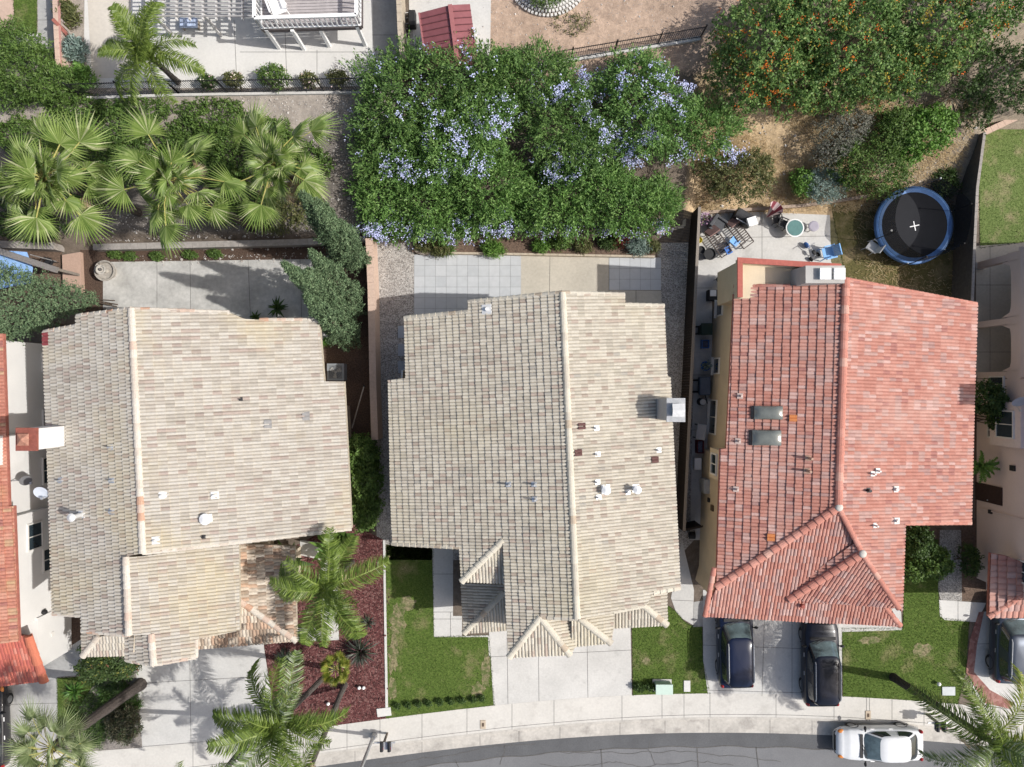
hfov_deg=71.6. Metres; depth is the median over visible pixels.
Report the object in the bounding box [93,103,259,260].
fan palm
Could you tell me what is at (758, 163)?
shrub
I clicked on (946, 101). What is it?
dry grass clump
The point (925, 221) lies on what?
trampoline
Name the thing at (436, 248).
border plant
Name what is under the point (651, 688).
edging shrub
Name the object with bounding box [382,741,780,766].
road crack
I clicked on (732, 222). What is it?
slatted lounger
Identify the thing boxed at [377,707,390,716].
meter cover
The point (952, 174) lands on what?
shrub
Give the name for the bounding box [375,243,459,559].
gravel strip
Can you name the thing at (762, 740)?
road patch
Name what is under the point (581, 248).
border plant
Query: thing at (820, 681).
parked car
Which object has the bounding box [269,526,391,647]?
feather palm
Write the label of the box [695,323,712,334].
wheeled bin
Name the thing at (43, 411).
window
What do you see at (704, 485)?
electric panel
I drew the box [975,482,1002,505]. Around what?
door
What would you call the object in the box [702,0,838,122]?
orange flowering shrub
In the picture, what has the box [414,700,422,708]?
edging shrub
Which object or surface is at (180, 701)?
driveway
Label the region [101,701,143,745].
shrub
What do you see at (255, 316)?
potted palm
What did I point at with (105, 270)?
fountain
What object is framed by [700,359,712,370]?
plant pot
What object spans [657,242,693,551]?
gravel strip
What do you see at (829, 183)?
shrub
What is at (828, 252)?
plastic chair
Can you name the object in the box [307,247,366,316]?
conifer
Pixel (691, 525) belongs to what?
side gate
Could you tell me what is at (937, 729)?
mailbox post
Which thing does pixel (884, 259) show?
grass
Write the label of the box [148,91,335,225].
undergrowth
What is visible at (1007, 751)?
feather palm
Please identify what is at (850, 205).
dry grass
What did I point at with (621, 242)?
border plant
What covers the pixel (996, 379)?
window
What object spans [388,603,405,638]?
soil patch
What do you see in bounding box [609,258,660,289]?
patio tiles
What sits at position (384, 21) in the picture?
walkway
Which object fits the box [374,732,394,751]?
mailbox post
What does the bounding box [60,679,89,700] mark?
yucca
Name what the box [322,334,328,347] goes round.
weed
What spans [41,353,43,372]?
window
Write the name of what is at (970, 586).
side yard
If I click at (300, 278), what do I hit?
conifer
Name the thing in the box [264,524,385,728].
mulch bed
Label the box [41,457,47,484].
window
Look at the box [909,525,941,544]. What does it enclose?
side yard
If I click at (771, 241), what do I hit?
patio
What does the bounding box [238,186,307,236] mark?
undergrowth
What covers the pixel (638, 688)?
edging shrub
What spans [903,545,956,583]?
shrub
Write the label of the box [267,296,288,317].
potted palm
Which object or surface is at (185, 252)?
weed
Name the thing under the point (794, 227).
round table
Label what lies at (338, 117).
pebbles
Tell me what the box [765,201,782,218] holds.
parasol
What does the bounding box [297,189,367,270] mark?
conifer
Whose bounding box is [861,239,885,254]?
plastic chair
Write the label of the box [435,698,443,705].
edging shrub
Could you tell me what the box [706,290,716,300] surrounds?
storage box
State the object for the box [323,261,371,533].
side yard
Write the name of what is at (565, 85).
blue flowering shrub
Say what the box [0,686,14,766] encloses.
parked car
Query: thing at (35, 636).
house
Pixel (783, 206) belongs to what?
garden edging
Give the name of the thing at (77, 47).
patio plant
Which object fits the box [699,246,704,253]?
plant pot
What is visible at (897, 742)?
parked car
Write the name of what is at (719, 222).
patio armchair
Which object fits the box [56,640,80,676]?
walkway
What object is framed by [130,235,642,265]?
pebbles
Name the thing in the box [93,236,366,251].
block wall
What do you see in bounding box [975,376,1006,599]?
side yard
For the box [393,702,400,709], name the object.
edging shrub
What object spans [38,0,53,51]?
walkway
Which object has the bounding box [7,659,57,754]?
driveway
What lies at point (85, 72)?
patio plant
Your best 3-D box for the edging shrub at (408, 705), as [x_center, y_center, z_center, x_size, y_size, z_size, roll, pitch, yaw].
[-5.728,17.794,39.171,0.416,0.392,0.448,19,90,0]
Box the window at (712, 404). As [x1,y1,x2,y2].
[706,398,717,434]
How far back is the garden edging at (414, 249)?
39.13 m
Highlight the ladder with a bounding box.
[405,9,415,50]
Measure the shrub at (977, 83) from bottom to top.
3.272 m
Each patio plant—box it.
[51,0,82,29]
[61,31,90,63]
[67,59,100,94]
[529,0,564,10]
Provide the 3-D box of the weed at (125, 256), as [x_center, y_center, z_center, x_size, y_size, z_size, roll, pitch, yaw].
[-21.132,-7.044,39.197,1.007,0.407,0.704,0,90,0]
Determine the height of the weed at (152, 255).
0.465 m
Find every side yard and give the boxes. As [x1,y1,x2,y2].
[0,250,61,329]
[71,617,81,645]
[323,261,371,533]
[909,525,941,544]
[960,520,977,600]
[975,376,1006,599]
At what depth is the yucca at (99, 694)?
39.12 m
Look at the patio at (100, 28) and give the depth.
36.37 m
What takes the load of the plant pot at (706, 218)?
on the patio at (771, 241)
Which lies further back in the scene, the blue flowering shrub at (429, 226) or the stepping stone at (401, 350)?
the stepping stone at (401, 350)
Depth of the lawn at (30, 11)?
36.38 m
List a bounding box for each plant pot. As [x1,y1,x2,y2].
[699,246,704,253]
[700,212,712,224]
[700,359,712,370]
[704,248,715,259]
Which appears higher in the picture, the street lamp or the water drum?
the water drum
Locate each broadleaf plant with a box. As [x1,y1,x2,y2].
[278,540,314,565]
[309,533,342,566]
[319,531,359,557]
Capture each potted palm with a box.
[250,310,260,319]
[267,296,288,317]
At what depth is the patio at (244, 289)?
39.39 m
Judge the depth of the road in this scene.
39.52 m
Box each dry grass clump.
[923,85,961,108]
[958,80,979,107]
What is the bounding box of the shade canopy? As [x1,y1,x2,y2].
[0,251,56,287]
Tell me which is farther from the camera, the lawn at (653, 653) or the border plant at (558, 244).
the lawn at (653, 653)
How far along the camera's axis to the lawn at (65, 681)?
39.39 m
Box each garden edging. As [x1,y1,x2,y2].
[410,238,428,255]
[701,195,866,213]
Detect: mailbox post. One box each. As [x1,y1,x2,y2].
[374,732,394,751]
[926,715,948,731]
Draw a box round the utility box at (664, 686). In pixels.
[652,679,672,694]
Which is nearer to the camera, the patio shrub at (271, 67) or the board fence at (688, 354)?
the patio shrub at (271, 67)
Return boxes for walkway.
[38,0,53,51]
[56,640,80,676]
[298,540,338,640]
[372,0,398,89]
[432,548,489,655]
[671,542,693,624]
[693,601,702,626]
[938,530,961,600]
[939,600,985,621]
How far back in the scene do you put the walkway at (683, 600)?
39.39 m
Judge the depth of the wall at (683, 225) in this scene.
38.90 m
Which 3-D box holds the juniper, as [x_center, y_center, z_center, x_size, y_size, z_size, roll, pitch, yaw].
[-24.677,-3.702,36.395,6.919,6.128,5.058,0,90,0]
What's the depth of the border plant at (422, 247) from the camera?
38.77 m
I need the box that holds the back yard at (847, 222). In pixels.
[832,205,952,296]
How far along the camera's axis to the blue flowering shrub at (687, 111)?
35.39 m
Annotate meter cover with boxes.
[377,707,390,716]
[480,720,485,728]
[684,680,689,691]
[865,711,870,719]
[942,687,954,694]
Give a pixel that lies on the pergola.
(203, 15)
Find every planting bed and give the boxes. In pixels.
[57,656,141,752]
[80,244,365,312]
[411,237,654,255]
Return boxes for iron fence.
[62,76,366,99]
[478,24,707,77]
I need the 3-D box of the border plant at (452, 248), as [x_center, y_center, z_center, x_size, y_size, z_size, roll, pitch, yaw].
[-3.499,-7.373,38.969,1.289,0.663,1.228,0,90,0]
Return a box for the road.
[422,746,1021,766]
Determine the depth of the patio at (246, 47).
36.38 m
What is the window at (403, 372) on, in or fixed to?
in the house at (532, 472)
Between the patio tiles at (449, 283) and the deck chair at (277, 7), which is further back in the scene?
the patio tiles at (449, 283)
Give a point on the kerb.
(622, 721)
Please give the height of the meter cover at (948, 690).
0.060 m
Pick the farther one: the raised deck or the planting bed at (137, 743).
the planting bed at (137, 743)
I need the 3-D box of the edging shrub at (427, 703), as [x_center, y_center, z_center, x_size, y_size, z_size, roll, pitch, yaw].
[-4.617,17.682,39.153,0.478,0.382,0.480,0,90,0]
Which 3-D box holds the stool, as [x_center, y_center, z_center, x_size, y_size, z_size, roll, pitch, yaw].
[16.525,-8.618,39.121,0.580,0.563,0.580,0,90,0]
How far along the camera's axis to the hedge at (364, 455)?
36.85 m
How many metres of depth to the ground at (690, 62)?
37.26 m
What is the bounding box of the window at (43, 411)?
[42,410,45,425]
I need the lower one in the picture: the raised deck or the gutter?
the gutter
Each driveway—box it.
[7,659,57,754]
[136,644,288,746]
[489,628,631,704]
[703,590,901,694]
[971,612,1023,709]
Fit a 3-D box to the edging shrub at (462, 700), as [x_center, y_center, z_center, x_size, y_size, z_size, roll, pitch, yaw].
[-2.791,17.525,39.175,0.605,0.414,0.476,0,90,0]
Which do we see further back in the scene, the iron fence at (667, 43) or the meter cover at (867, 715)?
the meter cover at (867, 715)
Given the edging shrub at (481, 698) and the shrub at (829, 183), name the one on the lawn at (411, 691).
the edging shrub at (481, 698)
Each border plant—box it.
[413,239,431,253]
[427,241,451,257]
[446,242,458,258]
[479,239,507,259]
[529,237,550,253]
[547,233,572,252]
[573,237,594,254]
[596,234,619,252]
[609,231,629,248]
[624,233,652,257]
[643,237,661,253]
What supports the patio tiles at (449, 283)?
on the ground at (690, 62)
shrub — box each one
[0,14,87,115]
[73,645,141,685]
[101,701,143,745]
[196,72,217,90]
[221,70,245,89]
[252,61,291,93]
[296,69,319,89]
[323,64,351,88]
[339,27,526,187]
[340,125,536,249]
[370,79,527,202]
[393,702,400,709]
[404,702,411,709]
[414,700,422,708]
[424,699,432,706]
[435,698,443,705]
[447,697,455,705]
[456,697,466,703]
[469,696,477,703]
[470,33,624,187]
[477,694,484,702]
[502,152,689,247]
[583,44,756,172]
[633,683,645,693]
[645,681,655,692]
[692,145,778,208]
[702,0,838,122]
[775,0,932,118]
[786,166,817,199]
[797,163,851,206]
[804,104,875,167]
[826,103,923,201]
[876,0,1023,101]
[879,101,960,166]
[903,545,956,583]
[904,525,939,561]
[920,34,977,104]
[931,163,962,189]
[940,32,1023,134]
[954,541,984,579]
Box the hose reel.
[687,531,695,538]
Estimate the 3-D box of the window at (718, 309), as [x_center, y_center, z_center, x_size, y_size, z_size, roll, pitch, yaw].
[11.125,-4.063,38.207,0.160,1.195,0.990,3,90,0]
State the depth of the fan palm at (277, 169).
31.28 m
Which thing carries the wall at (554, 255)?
on the ground at (690, 62)
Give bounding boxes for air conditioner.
[327,364,346,380]
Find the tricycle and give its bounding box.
[804,242,819,261]
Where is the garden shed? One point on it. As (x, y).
(440, 26)
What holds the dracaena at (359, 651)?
on the mulch bed at (370, 546)
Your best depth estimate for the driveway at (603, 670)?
39.39 m
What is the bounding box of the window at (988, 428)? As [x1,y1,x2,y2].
[987,426,989,437]
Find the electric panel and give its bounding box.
[700,477,709,493]
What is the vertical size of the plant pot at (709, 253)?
0.500 m
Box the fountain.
[94,260,116,280]
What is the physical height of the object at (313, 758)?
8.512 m
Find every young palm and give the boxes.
[319,650,351,686]
[973,450,1000,482]
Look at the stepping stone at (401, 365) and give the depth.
39.35 m
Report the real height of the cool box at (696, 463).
0.485 m
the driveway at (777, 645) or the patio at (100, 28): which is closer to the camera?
the patio at (100, 28)
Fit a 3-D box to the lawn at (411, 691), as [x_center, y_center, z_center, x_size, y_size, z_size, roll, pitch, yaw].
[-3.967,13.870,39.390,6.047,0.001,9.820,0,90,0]
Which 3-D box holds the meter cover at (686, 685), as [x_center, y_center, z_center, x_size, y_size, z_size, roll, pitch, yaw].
[9.704,16.774,39.370,0.360,0.060,0.620,0,90,0]
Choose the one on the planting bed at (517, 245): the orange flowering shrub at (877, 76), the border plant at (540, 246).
the border plant at (540, 246)
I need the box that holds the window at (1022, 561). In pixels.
[1017,559,1023,583]
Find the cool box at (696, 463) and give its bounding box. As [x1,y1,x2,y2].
[693,457,700,469]
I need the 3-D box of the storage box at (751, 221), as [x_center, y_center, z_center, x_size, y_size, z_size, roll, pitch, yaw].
[12.899,-8.708,38.197,0.500,0.265,0.460,-17,90,0]
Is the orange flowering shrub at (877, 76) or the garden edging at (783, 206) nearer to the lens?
the orange flowering shrub at (877, 76)
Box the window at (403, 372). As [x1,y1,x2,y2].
[401,369,405,377]
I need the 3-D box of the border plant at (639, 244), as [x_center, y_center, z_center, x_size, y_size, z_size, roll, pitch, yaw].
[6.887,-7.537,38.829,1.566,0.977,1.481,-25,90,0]
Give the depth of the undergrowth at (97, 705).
38.99 m
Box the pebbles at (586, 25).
[482,0,707,46]
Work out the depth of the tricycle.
39.12 m
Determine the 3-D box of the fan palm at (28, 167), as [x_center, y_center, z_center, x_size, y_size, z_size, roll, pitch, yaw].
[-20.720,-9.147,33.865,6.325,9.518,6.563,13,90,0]
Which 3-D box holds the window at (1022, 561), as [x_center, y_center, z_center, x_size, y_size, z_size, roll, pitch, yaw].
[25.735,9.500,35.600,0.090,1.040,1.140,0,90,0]
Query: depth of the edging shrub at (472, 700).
39.12 m
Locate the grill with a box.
[730,207,756,228]
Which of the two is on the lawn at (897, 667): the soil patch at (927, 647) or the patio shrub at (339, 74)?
the soil patch at (927, 647)
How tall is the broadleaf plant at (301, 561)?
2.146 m
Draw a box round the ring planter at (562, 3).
[515,0,580,16]
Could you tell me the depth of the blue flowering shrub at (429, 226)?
36.98 m
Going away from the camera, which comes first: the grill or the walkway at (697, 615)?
the grill
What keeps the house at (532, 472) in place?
on the ground at (690, 62)
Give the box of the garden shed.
[418,4,477,83]
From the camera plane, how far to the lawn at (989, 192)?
39.39 m
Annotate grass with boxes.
[692,85,982,216]
[769,197,952,296]
[831,204,952,290]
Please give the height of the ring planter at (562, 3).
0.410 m
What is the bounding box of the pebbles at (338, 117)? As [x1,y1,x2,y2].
[97,81,367,250]
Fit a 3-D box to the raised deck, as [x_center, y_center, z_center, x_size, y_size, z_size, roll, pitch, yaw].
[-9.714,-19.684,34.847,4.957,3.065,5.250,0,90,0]
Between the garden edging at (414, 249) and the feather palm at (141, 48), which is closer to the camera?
the feather palm at (141, 48)
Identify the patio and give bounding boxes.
[0,0,14,29]
[84,0,372,87]
[88,0,130,77]
[103,259,327,339]
[409,0,490,59]
[521,256,661,303]
[690,212,830,539]
[976,243,1023,375]
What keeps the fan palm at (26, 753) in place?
on the planting bed at (137, 743)
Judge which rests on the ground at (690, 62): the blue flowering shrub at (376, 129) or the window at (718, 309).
the blue flowering shrub at (376, 129)
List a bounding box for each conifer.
[279,260,347,310]
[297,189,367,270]
[301,292,362,351]
[305,265,358,329]
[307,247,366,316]
[310,201,371,276]
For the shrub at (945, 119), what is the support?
on the ground at (690, 62)
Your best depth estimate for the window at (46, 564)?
37.37 m
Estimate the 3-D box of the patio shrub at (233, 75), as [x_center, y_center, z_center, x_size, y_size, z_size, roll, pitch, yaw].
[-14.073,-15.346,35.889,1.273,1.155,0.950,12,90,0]
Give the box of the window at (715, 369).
[711,357,719,374]
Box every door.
[700,478,703,492]
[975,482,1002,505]
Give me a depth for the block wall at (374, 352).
37.90 m
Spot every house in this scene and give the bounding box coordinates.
[0,334,70,686]
[16,307,352,666]
[388,290,684,659]
[695,257,977,627]
[975,246,1023,618]
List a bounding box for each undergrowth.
[0,90,177,208]
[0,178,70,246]
[64,673,142,751]
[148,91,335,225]
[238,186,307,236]
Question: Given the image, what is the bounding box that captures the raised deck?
[252,0,366,50]
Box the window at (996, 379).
[989,376,1004,391]
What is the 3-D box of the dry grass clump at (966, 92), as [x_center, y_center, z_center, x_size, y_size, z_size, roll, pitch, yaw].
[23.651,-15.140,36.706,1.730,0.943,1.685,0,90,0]
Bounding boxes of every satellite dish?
[11,476,32,484]
[33,487,47,499]
[1012,397,1023,411]
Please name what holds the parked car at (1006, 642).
on the driveway at (981, 670)
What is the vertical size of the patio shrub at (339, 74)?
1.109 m
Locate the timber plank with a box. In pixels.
[51,18,71,36]
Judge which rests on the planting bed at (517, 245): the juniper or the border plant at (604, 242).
the border plant at (604, 242)
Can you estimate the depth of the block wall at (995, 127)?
38.40 m
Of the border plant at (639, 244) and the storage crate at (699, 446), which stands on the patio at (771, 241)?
the storage crate at (699, 446)
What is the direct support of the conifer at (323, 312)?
on the side yard at (355, 360)
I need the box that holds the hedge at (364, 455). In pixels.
[348,432,385,533]
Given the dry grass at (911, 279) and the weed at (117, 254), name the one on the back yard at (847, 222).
the dry grass at (911, 279)
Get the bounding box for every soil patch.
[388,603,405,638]
[388,634,398,675]
[388,677,396,699]
[399,595,416,610]
[471,681,485,696]
[481,652,489,691]
[642,657,649,664]
[857,636,880,644]
[913,643,933,657]
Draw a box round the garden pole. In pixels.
[351,385,364,427]
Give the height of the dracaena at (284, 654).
0.929 m
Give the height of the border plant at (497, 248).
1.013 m
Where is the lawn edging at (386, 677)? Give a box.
[383,540,387,707]
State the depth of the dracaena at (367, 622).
39.26 m
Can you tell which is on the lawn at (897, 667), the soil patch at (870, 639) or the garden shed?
the soil patch at (870, 639)
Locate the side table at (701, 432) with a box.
[693,424,706,439]
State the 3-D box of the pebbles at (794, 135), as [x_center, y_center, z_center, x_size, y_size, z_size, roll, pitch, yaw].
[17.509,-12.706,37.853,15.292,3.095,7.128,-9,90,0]
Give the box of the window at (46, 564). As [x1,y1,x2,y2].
[42,547,50,572]
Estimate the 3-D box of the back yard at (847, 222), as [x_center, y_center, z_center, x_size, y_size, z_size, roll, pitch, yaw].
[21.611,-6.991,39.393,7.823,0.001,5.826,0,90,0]
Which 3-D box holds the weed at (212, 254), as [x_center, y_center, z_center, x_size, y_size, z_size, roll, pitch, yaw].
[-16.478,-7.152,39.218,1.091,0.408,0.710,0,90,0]
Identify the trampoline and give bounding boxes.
[873,177,971,266]
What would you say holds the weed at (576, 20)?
on the ground at (690, 62)
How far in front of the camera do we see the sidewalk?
39.38 m
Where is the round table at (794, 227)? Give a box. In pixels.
[785,219,803,236]
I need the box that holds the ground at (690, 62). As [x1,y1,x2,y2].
[0,0,1023,708]
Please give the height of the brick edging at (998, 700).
0.060 m
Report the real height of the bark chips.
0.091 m
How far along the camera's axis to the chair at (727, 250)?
39.09 m
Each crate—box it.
[695,440,703,452]
[700,340,708,347]
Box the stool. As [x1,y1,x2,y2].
[807,221,818,231]
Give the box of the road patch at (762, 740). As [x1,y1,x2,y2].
[319,733,1022,766]
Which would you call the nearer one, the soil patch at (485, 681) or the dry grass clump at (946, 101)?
the dry grass clump at (946, 101)
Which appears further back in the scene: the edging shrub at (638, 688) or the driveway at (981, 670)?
the driveway at (981, 670)
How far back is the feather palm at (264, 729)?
31.33 m
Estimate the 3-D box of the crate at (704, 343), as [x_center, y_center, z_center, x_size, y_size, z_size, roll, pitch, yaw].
[10.643,-2.172,39.205,0.400,0.390,0.460,0,90,0]
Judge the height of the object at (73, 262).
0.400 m
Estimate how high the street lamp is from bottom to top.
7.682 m
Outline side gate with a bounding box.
[686,520,702,530]
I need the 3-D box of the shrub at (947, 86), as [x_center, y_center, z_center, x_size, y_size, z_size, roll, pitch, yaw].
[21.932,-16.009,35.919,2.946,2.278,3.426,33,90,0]
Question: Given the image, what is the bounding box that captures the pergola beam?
[0,248,79,275]
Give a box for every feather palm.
[97,0,204,108]
[175,716,269,766]
[206,649,350,766]
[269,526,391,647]
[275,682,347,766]
[889,661,1023,766]
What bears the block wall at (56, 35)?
on the ground at (690, 62)
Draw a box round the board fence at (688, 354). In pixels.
[676,206,700,531]
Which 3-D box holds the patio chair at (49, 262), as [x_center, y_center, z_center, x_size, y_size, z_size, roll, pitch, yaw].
[-25.480,-6.604,38.990,0.540,0.824,0.562,33,90,0]
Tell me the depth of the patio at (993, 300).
39.39 m
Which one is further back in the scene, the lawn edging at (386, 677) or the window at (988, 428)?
the lawn edging at (386, 677)
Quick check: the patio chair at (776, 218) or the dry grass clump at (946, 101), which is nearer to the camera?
the dry grass clump at (946, 101)
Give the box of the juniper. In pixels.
[0,257,117,345]
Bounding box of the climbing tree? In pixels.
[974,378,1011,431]
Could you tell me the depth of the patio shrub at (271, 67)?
35.57 m
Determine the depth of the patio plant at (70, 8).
35.66 m
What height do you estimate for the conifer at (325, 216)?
9.490 m
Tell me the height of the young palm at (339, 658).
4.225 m
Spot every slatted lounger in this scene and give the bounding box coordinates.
[704,225,731,257]
[725,218,753,248]
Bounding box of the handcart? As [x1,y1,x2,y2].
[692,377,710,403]
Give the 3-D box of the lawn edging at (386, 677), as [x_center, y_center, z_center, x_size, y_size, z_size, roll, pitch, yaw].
[-7.026,13.442,39.385,0.139,0.060,9.537,-1,90,0]
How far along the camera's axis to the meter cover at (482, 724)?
39.34 m
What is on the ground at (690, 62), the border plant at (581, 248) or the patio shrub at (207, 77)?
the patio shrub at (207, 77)
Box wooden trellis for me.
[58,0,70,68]
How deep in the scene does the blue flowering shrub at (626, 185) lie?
36.94 m
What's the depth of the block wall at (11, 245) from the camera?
38.50 m
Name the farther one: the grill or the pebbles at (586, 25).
the grill
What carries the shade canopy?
on the ground at (690, 62)
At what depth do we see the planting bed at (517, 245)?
39.20 m
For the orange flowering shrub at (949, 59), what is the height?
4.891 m
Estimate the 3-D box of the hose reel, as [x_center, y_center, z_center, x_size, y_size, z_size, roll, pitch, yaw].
[9.917,8.355,39.146,0.399,0.529,0.433,0,90,0]
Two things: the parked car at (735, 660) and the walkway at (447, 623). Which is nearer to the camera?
the parked car at (735, 660)
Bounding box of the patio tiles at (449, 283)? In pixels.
[414,255,520,314]
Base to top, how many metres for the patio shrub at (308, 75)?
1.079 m
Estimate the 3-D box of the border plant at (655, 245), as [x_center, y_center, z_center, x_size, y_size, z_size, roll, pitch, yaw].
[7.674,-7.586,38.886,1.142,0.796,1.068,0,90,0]
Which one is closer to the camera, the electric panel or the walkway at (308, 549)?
the electric panel
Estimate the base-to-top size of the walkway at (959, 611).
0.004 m
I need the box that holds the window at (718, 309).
[714,300,722,317]
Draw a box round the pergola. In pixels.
[149,0,267,36]
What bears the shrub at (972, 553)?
on the ground at (690, 62)
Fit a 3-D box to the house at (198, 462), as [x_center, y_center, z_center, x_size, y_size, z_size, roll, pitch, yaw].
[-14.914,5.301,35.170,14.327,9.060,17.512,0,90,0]
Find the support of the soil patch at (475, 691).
on the lawn at (411, 691)
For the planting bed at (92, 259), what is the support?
on the ground at (690, 62)
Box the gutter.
[244,717,1022,766]
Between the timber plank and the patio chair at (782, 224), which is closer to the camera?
the timber plank
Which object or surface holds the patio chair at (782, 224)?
on the patio at (771, 241)
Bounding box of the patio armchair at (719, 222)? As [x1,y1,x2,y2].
[707,213,727,235]
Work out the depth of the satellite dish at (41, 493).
33.22 m
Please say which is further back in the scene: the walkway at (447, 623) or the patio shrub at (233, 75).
the walkway at (447, 623)
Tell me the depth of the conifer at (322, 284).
34.03 m
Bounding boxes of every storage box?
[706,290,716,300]
[746,216,757,226]
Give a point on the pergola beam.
(25, 259)
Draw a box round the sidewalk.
[5,693,1023,766]
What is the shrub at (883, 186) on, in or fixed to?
on the ground at (690, 62)
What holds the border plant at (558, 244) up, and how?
on the planting bed at (517, 245)
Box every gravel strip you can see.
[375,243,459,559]
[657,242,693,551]
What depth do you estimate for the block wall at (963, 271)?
38.05 m
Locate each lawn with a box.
[13,0,36,31]
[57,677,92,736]
[386,545,493,718]
[632,606,707,694]
[842,538,968,703]
[979,129,1023,245]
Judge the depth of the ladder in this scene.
36.21 m
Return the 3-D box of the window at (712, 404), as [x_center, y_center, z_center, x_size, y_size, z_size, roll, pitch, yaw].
[10.866,1.814,38.505,0.204,1.395,1.990,3,90,0]
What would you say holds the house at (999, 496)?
on the ground at (690, 62)
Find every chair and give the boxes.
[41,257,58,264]
[265,0,289,22]
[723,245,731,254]
[728,236,739,247]
[770,212,782,224]
[775,215,789,230]
[817,243,842,261]
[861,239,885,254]
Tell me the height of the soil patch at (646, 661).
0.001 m
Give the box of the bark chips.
[280,549,389,708]
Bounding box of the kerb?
[232,717,1020,766]
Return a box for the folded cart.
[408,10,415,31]
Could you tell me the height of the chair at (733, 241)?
0.736 m
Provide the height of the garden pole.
1.630 m
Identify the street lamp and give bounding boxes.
[360,732,376,766]
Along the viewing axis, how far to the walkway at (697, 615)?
39.38 m
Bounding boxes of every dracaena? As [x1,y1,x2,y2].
[271,645,294,670]
[343,632,379,668]
[361,614,374,629]
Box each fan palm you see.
[0,107,141,248]
[0,678,146,766]
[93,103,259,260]
[203,98,342,233]
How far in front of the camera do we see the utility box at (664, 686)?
38.75 m
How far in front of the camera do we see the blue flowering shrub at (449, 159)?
35.36 m
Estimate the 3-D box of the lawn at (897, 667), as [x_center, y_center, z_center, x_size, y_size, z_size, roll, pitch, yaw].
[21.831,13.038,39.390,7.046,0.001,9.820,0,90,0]
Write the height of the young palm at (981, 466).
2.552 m
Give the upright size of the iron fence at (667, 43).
1.430 m
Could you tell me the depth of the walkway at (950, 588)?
39.38 m
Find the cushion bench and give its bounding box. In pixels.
[180,18,199,30]
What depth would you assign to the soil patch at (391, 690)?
39.38 m
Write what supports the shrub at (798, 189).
on the ground at (690, 62)
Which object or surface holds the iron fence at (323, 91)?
on the ground at (690, 62)
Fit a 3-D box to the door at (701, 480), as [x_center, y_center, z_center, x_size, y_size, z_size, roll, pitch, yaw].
[10.223,5.486,38.200,0.020,0.900,0.660,0,90,0]
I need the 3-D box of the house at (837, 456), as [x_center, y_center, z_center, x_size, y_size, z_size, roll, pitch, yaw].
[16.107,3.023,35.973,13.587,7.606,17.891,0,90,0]
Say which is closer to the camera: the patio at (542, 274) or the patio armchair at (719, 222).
the patio armchair at (719, 222)
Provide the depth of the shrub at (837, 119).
36.69 m
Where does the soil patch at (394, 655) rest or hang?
on the lawn at (411, 691)
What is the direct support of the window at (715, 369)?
in the house at (837, 456)
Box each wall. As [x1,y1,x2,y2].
[0,241,63,251]
[52,0,71,66]
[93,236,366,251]
[365,238,382,439]
[396,0,406,76]
[424,252,654,257]
[656,219,685,234]
[951,132,985,300]
[984,120,1016,133]
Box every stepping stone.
[398,326,404,337]
[398,344,404,355]
[398,361,404,372]
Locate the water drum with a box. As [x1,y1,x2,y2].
[697,398,706,405]
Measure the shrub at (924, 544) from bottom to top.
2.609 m
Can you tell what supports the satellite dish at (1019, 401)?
attached to the house at (999, 496)
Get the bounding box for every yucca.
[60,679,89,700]
[95,683,112,701]
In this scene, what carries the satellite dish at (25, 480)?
attached to the house at (35, 636)
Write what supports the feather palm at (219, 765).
on the ground at (690, 62)
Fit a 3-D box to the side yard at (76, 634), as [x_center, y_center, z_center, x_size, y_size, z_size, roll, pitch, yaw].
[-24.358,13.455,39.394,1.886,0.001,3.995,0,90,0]
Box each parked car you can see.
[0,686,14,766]
[714,617,757,687]
[798,622,844,706]
[833,722,923,766]
[985,618,1023,683]
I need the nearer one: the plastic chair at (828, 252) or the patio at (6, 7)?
the patio at (6, 7)
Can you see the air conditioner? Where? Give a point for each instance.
(336, 372)
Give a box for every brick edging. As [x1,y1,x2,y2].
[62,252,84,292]
[966,612,1011,708]
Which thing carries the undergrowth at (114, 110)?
on the ground at (690, 62)
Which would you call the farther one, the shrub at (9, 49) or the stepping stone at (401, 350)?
the stepping stone at (401, 350)
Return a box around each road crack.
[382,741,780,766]
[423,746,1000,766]
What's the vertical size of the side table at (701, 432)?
0.765 m
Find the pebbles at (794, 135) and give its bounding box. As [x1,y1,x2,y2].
[697,62,985,212]
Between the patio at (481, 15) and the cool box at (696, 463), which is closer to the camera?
the patio at (481, 15)
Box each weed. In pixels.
[106,251,122,259]
[121,251,138,261]
[148,250,165,261]
[181,249,198,259]
[205,248,224,259]
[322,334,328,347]
[547,10,595,36]

